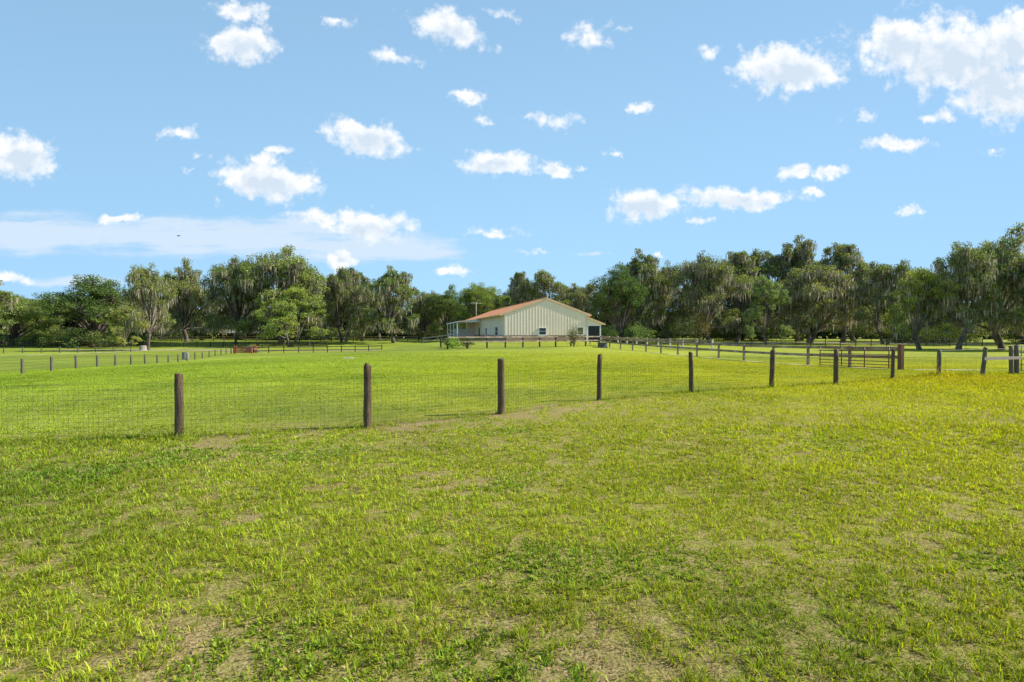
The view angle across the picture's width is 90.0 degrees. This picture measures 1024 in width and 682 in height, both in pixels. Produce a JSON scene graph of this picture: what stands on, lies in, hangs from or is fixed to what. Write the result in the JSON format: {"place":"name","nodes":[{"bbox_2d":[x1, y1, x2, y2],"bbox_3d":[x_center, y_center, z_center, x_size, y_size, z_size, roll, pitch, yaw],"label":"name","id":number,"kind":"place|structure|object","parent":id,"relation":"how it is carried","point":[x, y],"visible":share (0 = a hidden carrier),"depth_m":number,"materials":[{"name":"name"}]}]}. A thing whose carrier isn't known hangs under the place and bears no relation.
{"place":"outdoors","nodes":[
{"label":"outdoors","id":0,"kind":"place"},
{"bbox_2d":[10,348,199,355],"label":"dirt track","id":1,"kind":"structure","parent":0,"point":[98,352],"depth_m":89.79,"materials":[{"name":"beige soil"}]},
{"bbox_2d":[182,352,188,359],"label":"metal barrel","id":2,"kind":"object","parent":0,"point":[184,355],"visible":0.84,"depth_m":67.41,"materials":[{"name":"metal"}]},
{"bbox_2d":[0,334,1023,681],"bbox_3d":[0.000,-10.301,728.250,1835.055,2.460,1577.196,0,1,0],"label":"ground","id":3,"kind":"structure","parent":0,"point":[36,358],"depth_m":4.83,"materials":[{"name":"green plant"}]},
{"bbox_2d":[0,280,20,334],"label":"oak tree","id":4,"kind":"object","parent":3,"relation":"on","point":[6,298],"visible":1,"depth_m":102.55,"materials":[{"name":"green plant"}]},
{"bbox_2d":[0,294,64,345],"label":"oak tree","id":5,"kind":"object","parent":3,"relation":"on","point":[26,310],"visible":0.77,"depth_m":127.92,"materials":[{"name":"green plant"}]},
{"bbox_2d":[22,324,105,336],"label":"bush","id":6,"kind":"object","parent":3,"relation":"on","point":[58,332],"visible":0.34,"depth_m":148.33,"materials":[{"name":"green plant"}]},
{"bbox_2d":[0,347,130,352],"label":"wire fence","id":7,"kind":"object","parent":3,"relation":"on","point":[41,349],"visible":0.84,"depth_m":90.19,"materials":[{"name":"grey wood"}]},
{"bbox_2d":[31,273,153,347],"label":"oak tree","id":8,"kind":"object","parent":3,"relation":"on","point":[104,298],"visible":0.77,"depth_m":121.11,"materials":[{"name":"green plant"}]},
{"bbox_2d":[57,295,132,340],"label":"oak tree","id":9,"kind":"object","parent":3,"relation":"on","point":[92,325],"visible":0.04,"depth_m":161.03,"materials":[{"name":"green plant"}]},
{"bbox_2d":[0,348,231,373],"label":"wire fence","id":10,"kind":"object","parent":3,"relation":"on","point":[76,362],"visible":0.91,"depth_m":42.95,"materials":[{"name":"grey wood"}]},
{"bbox_2d":[106,306,142,347],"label":"oak tree","id":11,"kind":"object","parent":3,"relation":"on","point":[116,315],"visible":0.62,"depth_m":114.92,"materials":[{"name":"green plant"}]},
{"bbox_2d":[139,345,146,350],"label":"tree stump","id":12,"kind":"object","parent":3,"relation":"on","point":[143,348],"visible":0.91,"depth_m":98.82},
{"bbox_2d":[117,295,173,334],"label":"oak tree","id":13,"kind":"object","parent":3,"relation":"on","point":[133,328],"visible":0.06,"depth_m":159.30,"materials":[{"name":"green plant"}]},
{"bbox_2d":[119,262,179,349],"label":"oak tree","id":14,"kind":"object","parent":3,"relation":"on","point":[148,281],"visible":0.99,"depth_m":99.20,"materials":[{"name":"green plant"}]},
{"bbox_2d":[2,341,326,347],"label":"rail fence","id":15,"kind":"object","parent":3,"relation":"on","point":[249,343],"visible":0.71,"depth_m":120.59,"materials":[{"name":"brown wood"}]},
{"bbox_2d":[146,330,207,340],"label":"bush","id":16,"kind":"object","parent":3,"relation":"on","point":[174,334],"visible":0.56,"depth_m":159.77,"materials":[{"name":"green plant"}]},
{"bbox_2d":[148,257,222,341],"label":"oak tree","id":17,"kind":"object","parent":3,"relation":"on","point":[190,290],"visible":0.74,"depth_m":139.80,"materials":[{"name":"green plant"}]},
{"bbox_2d":[169,302,233,339],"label":"oak tree","id":18,"kind":"object","parent":3,"relation":"on","point":[203,314],"visible":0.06,"depth_m":169.03,"materials":[{"name":"green plant"}]},
{"bbox_2d":[68,349,373,350],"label":"dry strip","id":19,"kind":"object","parent":3,"relation":"on","point":[202,350],"visible":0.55,"depth_m":100.19,"materials":[{"name":"beige plant"}]},
{"bbox_2d":[198,254,271,343],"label":"oak tree","id":20,"kind":"object","parent":3,"relation":"on","point":[220,274],"visible":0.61,"depth_m":132.86,"materials":[{"name":"green plant"}]},
{"bbox_2d":[206,298,270,339],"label":"oak tree","id":21,"kind":"object","parent":3,"relation":"on","point":[221,313],"visible":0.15,"depth_m":165.77,"materials":[{"name":"green plant"}]},
{"bbox_2d":[233,346,252,353],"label":"plank gate","id":22,"kind":"structure","parent":3,"relation":"on","point":[235,349],"depth_m":86.41,"materials":[{"name":"brown wood"}]},
{"bbox_2d":[243,345,262,352],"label":"brush pile","id":23,"kind":"object","parent":3,"relation":"on","point":[252,349],"visible":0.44,"depth_m":89.48,"materials":[{"name":"brown plant"}]},
{"bbox_2d":[108,336,418,340],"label":"rail fence","id":24,"kind":"object","parent":3,"relation":"on","point":[277,338],"visible":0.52,"depth_m":150.27,"materials":[{"name":"brown wood"}]},
{"bbox_2d":[223,329,308,339],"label":"stable","id":25,"kind":"structure","parent":3,"relation":"on","point":[232,333],"depth_m":185.99,"materials":[{"name":"brown wood"}]},
{"bbox_2d":[257,327,278,339],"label":"bush","id":26,"kind":"object","parent":3,"relation":"on","point":[269,334],"visible":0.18,"depth_m":163.24,"materials":[{"name":"green plant"}]},
{"bbox_2d":[222,245,330,342],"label":"oak tree","id":27,"kind":"object","parent":3,"relation":"on","point":[284,272],"visible":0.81,"depth_m":129.93,"materials":[{"name":"green plant"}]},
{"bbox_2d":[252,286,327,346],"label":"oak tree","id":28,"kind":"object","parent":3,"relation":"on","point":[292,308],"visible":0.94,"depth_m":121.86,"materials":[{"name":"green plant"}]},
{"bbox_2d":[262,301,322,339],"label":"oak tree","id":29,"kind":"object","parent":3,"relation":"on","point":[304,332],"visible":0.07,"depth_m":171.91,"materials":[{"name":"green plant"}]},
{"bbox_2d":[253,345,381,352],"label":"rail fence","id":30,"kind":"object","parent":3,"relation":"on","point":[298,350],"visible":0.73,"depth_m":90.73,"materials":[{"name":"brown wood"}]},
{"bbox_2d":[303,291,369,340],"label":"oak tree","id":31,"kind":"object","parent":3,"relation":"on","point":[331,332],"visible":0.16,"depth_m":165.05,"materials":[{"name":"green plant"}]},
{"bbox_2d":[309,266,374,341],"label":"oak tree","id":32,"kind":"object","parent":3,"relation":"on","point":[341,282],"visible":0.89,"depth_m":140.46,"materials":[{"name":"green plant"}]},
{"bbox_2d":[343,269,383,340],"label":"oak tree","id":33,"kind":"object","parent":3,"relation":"on","point":[364,282],"visible":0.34,"depth_m":150.05,"materials":[{"name":"green plant"}]},
{"bbox_2d":[345,327,383,340],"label":"bush","id":34,"kind":"object","parent":3,"relation":"on","point":[358,332],"visible":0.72,"depth_m":164.78,"materials":[{"name":"green plant"}]},
{"bbox_2d":[353,292,406,339],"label":"oak tree","id":35,"kind":"object","parent":3,"relation":"on","point":[398,329],"visible":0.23,"depth_m":176.50,"materials":[{"name":"green plant"}]},
{"bbox_2d":[361,265,421,342],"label":"oak tree","id":36,"kind":"object","parent":3,"relation":"on","point":[387,283],"visible":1,"depth_m":136.37,"materials":[{"name":"green plant"}]},
{"bbox_2d":[402,290,443,339],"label":"oak tree","id":37,"kind":"object","parent":3,"relation":"on","point":[416,307],"visible":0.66,"depth_m":162.52,"materials":[{"name":"green plant"}]},
{"bbox_2d":[408,293,455,339],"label":"oak tree","id":38,"kind":"object","parent":3,"relation":"on","point":[417,334],"visible":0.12,"depth_m":185.59,"materials":[{"name":"green plant"}]},
{"bbox_2d":[419,329,452,338],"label":"bush","id":39,"kind":"object","parent":3,"relation":"on","point":[436,335],"visible":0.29,"depth_m":168.81,"materials":[{"name":"green plant"}]},
{"bbox_2d":[422,334,452,342],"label":"rail fence","id":40,"kind":"object","parent":3,"relation":"on","point":[437,339],"visible":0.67,"depth_m":84.16,"materials":[{"name":"brown wood"}]},
{"bbox_2d":[422,283,471,336],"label":"oak tree","id":41,"kind":"object","parent":3,"relation":"on","point":[448,300],"visible":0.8,"depth_m":157.61,"materials":[{"name":"green plant"}]},
{"bbox_2d":[446,337,463,348],"bbox_3d":[-5.992,0.181,52.352,1.922,1.442,2.208,0,1,0],"label":"weed clump","id":42,"kind":"object","parent":3,"relation":"on","point":[450,343],"visible":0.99,"depth_m":52.30,"materials":[{"name":"green plant"}]},
{"bbox_2d":[458,336,474,347],"bbox_3d":[-4.815,0.026,55.022,2.636,1.646,3.169,-1,1,-35],"label":"bush","id":43,"kind":"object","parent":3,"relation":"on","point":[469,343],"visible":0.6,"depth_m":54.70,"materials":[{"name":"green plant"}]},
{"bbox_2d":[450,293,498,326],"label":"oak tree","id":44,"kind":"object","parent":3,"relation":"on","point":[465,318],"visible":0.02,"depth_m":181.86,"materials":[{"name":"green plant"}]},
{"bbox_2d":[449,282,510,328],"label":"oak tree","id":45,"kind":"object","parent":3,"relation":"on","point":[484,296],"visible":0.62,"depth_m":147.03,"materials":[{"name":"green plant"}]},
{"bbox_2d":[0,295,1020,340],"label":"woods","id":46,"kind":"object","parent":3,"relation":"on","point":[822,334],"visible":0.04,"depth_m":177.98,"materials":[{"name":"green plant"}]},
{"bbox_2d":[0,344,1021,442],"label":"wire fence","id":47,"kind":"object","parent":3,"relation":"on","point":[178,388],"visible":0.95,"depth_m":10.79,"materials":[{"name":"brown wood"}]},
{"bbox_2d":[1020,346,1023,370],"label":"tube gate","id":48,"kind":"structure","parent":47,"relation":"attached to","point":[1021,352],"depth_m":22.77,"materials":[{"name":"grey metal"}]},
{"bbox_2d":[502,271,532,306],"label":"oak tree","id":49,"kind":"object","parent":3,"relation":"on","point":[519,284],"visible":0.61,"depth_m":138.41,"materials":[{"name":"green plant"}]},
{"bbox_2d":[499,279,539,306],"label":"oak tree","id":50,"kind":"object","parent":3,"relation":"on","point":[507,293],"visible":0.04,"depth_m":175.91,"materials":[{"name":"green plant"}]},
{"bbox_2d":[447,336,599,348],"bbox_3d":[2.228,0.144,58.633,21.470,1.499,0.179,-1,1,-34],"label":"rail fence","id":51,"kind":"object","parent":3,"relation":"on","point":[505,341],"visible":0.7,"depth_m":57.50,"materials":[{"name":"brown wood"}]},
{"bbox_2d":[446,297,605,341],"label":"barn","id":52,"kind":"structure","parent":3,"relation":"on","point":[545,316],"depth_m":69.61,"materials":[{"name":"beige metal"}]},
{"bbox_2d":[538,327,546,335],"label":"window","id":53,"kind":"structure","parent":52,"relation":"in","point":[542,331],"depth_m":69.00,"materials":[{"name":"white paint"}]},
{"bbox_2d":[577,327,583,334],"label":"window","id":54,"kind":"structure","parent":52,"relation":"in","point":[581,329],"depth_m":70.14,"materials":[{"name":"white paint"}]},
{"bbox_2d":[519,269,571,305],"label":"oak tree","id":55,"kind":"object","parent":3,"relation":"on","point":[544,283],"visible":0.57,"depth_m":134.87,"materials":[{"name":"green plant"}]},
{"bbox_2d":[550,284,590,308],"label":"oak tree","id":56,"kind":"object","parent":3,"relation":"on","point":[567,298],"visible":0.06,"depth_m":168.22,"materials":[{"name":"green plant"}]},
{"bbox_2d":[564,323,585,346],"bbox_3d":[7.487,-1.035,60.994,2.787,3.628,2.341,0,1,0],"label":"sapling","id":57,"kind":"object","parent":3,"relation":"on","point":[572,334],"visible":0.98,"depth_m":60.77,"materials":[{"name":"green plant"}]},
{"bbox_2d":[562,282,605,327],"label":"oak tree","id":58,"kind":"object","parent":3,"relation":"on","point":[580,298],"visible":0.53,"depth_m":129.22,"materials":[{"name":"green plant"}]},
{"bbox_2d":[601,323,620,336],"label":"bush","id":59,"kind":"object","parent":3,"relation":"on","point":[607,329],"visible":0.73,"depth_m":91.60,"materials":[{"name":"green plant"}]},
{"bbox_2d":[589,287,645,336],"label":"oak tree","id":60,"kind":"object","parent":3,"relation":"on","point":[608,321],"visible":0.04,"depth_m":127.08,"materials":[{"name":"green plant"}]},
{"bbox_2d":[589,261,649,343],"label":"oak tree","id":61,"kind":"object","parent":3,"relation":"on","point":[611,296],"visible":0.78,"depth_m":94.27,"materials":[{"name":"green plant"}]},
{"bbox_2d":[613,248,670,342],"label":"oak tree","id":62,"kind":"object","parent":3,"relation":"on","point":[646,270],"visible":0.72,"depth_m":101.54,"materials":[{"name":"green plant"}]},
{"bbox_2d":[628,320,656,343],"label":"bush","id":63,"kind":"object","parent":3,"relation":"on","point":[640,333],"visible":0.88,"depth_m":89.42,"materials":[{"name":"green plant"}]},
{"bbox_2d":[631,281,679,340],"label":"oak tree","id":64,"kind":"object","parent":3,"relation":"on","point":[659,334],"visible":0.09,"depth_m":132.27,"materials":[{"name":"green plant"}]},
{"bbox_2d":[601,336,712,348],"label":"rail fence","id":65,"kind":"object","parent":3,"relation":"on","point":[683,340],"visible":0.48,"depth_m":72.92,"materials":[{"name":"white paint"}]},
{"bbox_2d":[645,260,693,340],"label":"oak tree","id":66,"kind":"object","parent":3,"relation":"on","point":[668,272],"visible":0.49,"depth_m":110.89,"materials":[{"name":"green plant"}]},
{"bbox_2d":[668,314,700,344],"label":"bush","id":67,"kind":"object","parent":3,"relation":"on","point":[692,328],"visible":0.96,"depth_m":91.62,"materials":[{"name":"green plant"}]},
{"bbox_2d":[680,308,714,341],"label":"bush","id":68,"kind":"object","parent":3,"relation":"on","point":[705,326],"visible":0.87,"depth_m":94.32,"materials":[{"name":"green plant"}]},
{"bbox_2d":[675,325,723,339],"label":"bush","id":69,"kind":"object","parent":3,"relation":"on","point":[702,334],"visible":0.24,"depth_m":109.94,"materials":[{"name":"green plant"}]},
{"bbox_2d":[670,283,730,339],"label":"oak tree","id":70,"kind":"object","parent":3,"relation":"on","point":[720,324],"visible":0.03,"depth_m":130.34,"materials":[{"name":"green plant"}]},
{"bbox_2d":[668,249,754,342],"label":"oak tree","id":71,"kind":"object","parent":3,"relation":"on","point":[700,273],"visible":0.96,"depth_m":97.47,"materials":[{"name":"green plant"}]},
{"bbox_2d":[712,315,754,341],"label":"bush","id":72,"kind":"object","parent":3,"relation":"on","point":[730,331],"visible":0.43,"depth_m":112.39,"materials":[{"name":"green plant"}]},
{"bbox_2d":[710,250,768,341],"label":"oak tree","id":73,"kind":"object","parent":3,"relation":"on","point":[742,263],"visible":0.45,"depth_m":110.39,"materials":[{"name":"green plant"}]},
{"bbox_2d":[709,287,776,340],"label":"oak tree","id":74,"kind":"object","parent":3,"relation":"on","point":[727,303],"visible":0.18,"depth_m":134.12,"materials":[{"name":"green plant"}]},
{"bbox_2d":[599,335,903,369],"bbox_3d":[15.745,0.560,46.003,0.208,1.891,39.837,0,1,-13],"label":"rail fence","id":75,"kind":"object","parent":3,"relation":"on","point":[899,348],"visible":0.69,"depth_m":35.56,"materials":[{"name":"brown wood"}]},
{"bbox_2d":[819,346,890,367],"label":"tube gate","id":76,"kind":"structure","parent":75,"relation":"attached to","point":[864,357],"depth_m":29.06,"materials":[{"name":"brown metal"}]},
{"bbox_2d":[740,274,795,344],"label":"oak tree","id":77,"kind":"object","parent":3,"relation":"on","point":[763,290],"visible":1,"depth_m":88.98,"materials":[{"name":"green plant"}]},
{"bbox_2d":[744,248,794,340],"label":"oak tree","id":78,"kind":"object","parent":3,"relation":"on","point":[762,258],"visible":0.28,"depth_m":118.16,"materials":[{"name":"green plant"}]},
{"bbox_2d":[754,321,811,340],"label":"bush","id":79,"kind":"object","parent":3,"relation":"on","point":[775,332],"visible":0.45,"depth_m":114.74,"materials":[{"name":"green plant"}]},
{"bbox_2d":[760,234,824,341],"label":"oak tree","id":80,"kind":"object","parent":3,"relation":"on","point":[801,256],"visible":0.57,"depth_m":116.48,"materials":[{"name":"green plant"}]},
{"bbox_2d":[770,278,830,340],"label":"oak tree","id":81,"kind":"object","parent":3,"relation":"on","point":[801,339],"depth_m":136.11,"materials":[{"name":"green plant"}]},
{"bbox_2d":[768,264,864,342],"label":"oak tree","id":82,"kind":"object","parent":3,"relation":"on","point":[806,286],"visible":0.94,"depth_m":96.45,"materials":[{"name":"green plant"}]},
{"bbox_2d":[649,352,1008,370],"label":"footpath","id":83,"kind":"structure","parent":3,"relation":"on","point":[815,365],"depth_m":31.78,"materials":[{"name":"beige soil"}]},
{"bbox_2d":[704,342,981,343],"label":"sandy strip","id":84,"kind":"object","parent":3,"relation":"on","point":[826,343],"visible":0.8,"depth_m":98.45,"materials":[{"name":"beige sand"}]},
{"bbox_2d":[813,242,878,342],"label":"oak tree","id":85,"kind":"object","parent":3,"relation":"on","point":[845,258],"visible":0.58,"depth_m":104.02,"materials":[{"name":"green plant"}]},
{"bbox_2d":[822,321,885,341],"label":"bush","id":86,"kind":"object","parent":3,"relation":"on","point":[859,331],"visible":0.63,"depth_m":111.48,"materials":[{"name":"green plant"}]},
{"bbox_2d":[819,270,889,340],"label":"oak tree","id":87,"kind":"object","parent":3,"relation":"on","point":[860,303],"visible":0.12,"depth_m":127.96,"materials":[{"name":"green plant"}]},
{"bbox_2d":[723,338,1023,346],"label":"wire fence","id":88,"kind":"object","parent":3,"relation":"on","point":[795,341],"visible":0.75,"depth_m":80.37,"materials":[{"name":"black metal"}]},
{"bbox_2d":[848,260,919,344],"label":"oak tree","id":89,"kind":"object","parent":3,"relation":"on","point":[885,277],"visible":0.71,"depth_m":91.34,"materials":[{"name":"green plant"}]},
{"bbox_2d":[882,266,960,349],"bbox_3d":[51.470,-3.975,64.322,7.431,10.750,6.668,0,1,18],"label":"oak tree","id":90,"kind":"object","parent":3,"relation":"on","point":[909,296],"visible":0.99,"depth_m":63.58,"materials":[{"name":"green plant"}]},
{"bbox_2d":[884,278,966,343],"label":"oak tree","id":91,"kind":"object","parent":3,"relation":"on","point":[952,338],"visible":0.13,"depth_m":102.26,"materials":[{"name":"green plant"}]},
{"bbox_2d":[875,269,982,341],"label":"oak tree","id":92,"kind":"object","parent":3,"relation":"on","point":[968,336],"visible":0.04,"depth_m":115.68,"materials":[{"name":"green plant"}]},
{"bbox_2d":[912,241,1005,349],"bbox_3d":[55.758,-5.628,64.288,8.410,14.032,8.339,0,1,-11],"label":"oak tree","id":93,"kind":"object","parent":3,"relation":"on","point":[965,274],"visible":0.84,"depth_m":62.67,"materials":[{"name":"green plant"}]},
{"bbox_2d":[947,221,1023,348],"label":"oak tree","id":94,"kind":"object","parent":3,"relation":"on","point":[1009,258],"visible":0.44,"depth_m":64.96,"materials":[{"name":"green plant"}]},
{"bbox_2d":[954,263,1023,344],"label":"oak tree","id":95,"kind":"object","parent":3,"relation":"on","point":[1013,308],"visible":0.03,"depth_m":87.02,"materials":[{"name":"green plant"}]},
{"bbox_2d":[968,257,1023,343],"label":"oak tree","id":96,"kind":"object","parent":3,"relation":"on","point":[970,330],"visible":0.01,"depth_m":96.26,"materials":[{"name":"green plant"}]},
{"bbox_2d":[996,269,1023,336],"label":"oak tree","id":97,"kind":"object","parent":3,"relation":"on","point":[1019,289],"visible":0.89,"depth_m":62.88,"materials":[{"name":"green plant"}]},
{"bbox_2d":[1001,311,1023,342],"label":"oak tree","id":98,"kind":"object","parent":3,"relation":"on","point":[1013,337],"visible":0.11,"depth_m":107.64,"materials":[{"name":"green plant"}]},
{"bbox_2d":[1001,331,1023,342],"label":"bush","id":99,"kind":"object","parent":3,"relation":"on","point":[1012,337],"visible":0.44,"depth_m":102.73,"materials":[{"name":"green plant"}]},
{"bbox_2d":[0,0,1023,330],"label":"sky","id":100,"kind":"structure","parent":0,"point":[442,143],"materials":[{"name":"blue"}]},
{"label":"sand patch","id":101,"kind":"structure","parent":0,"visible":0},
{"bbox_2d":[598,342,606,347],"bbox_3d":[11.000,0.554,62.219,1.260,0.730,1.241,0,1,0],"label":"stock tank","id":102,"kind":"object","parent":101,"relation":"on","point":[602,344],"visible":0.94,"depth_m":61.74,"materials":[{"name":"grey metal"}]}
]}

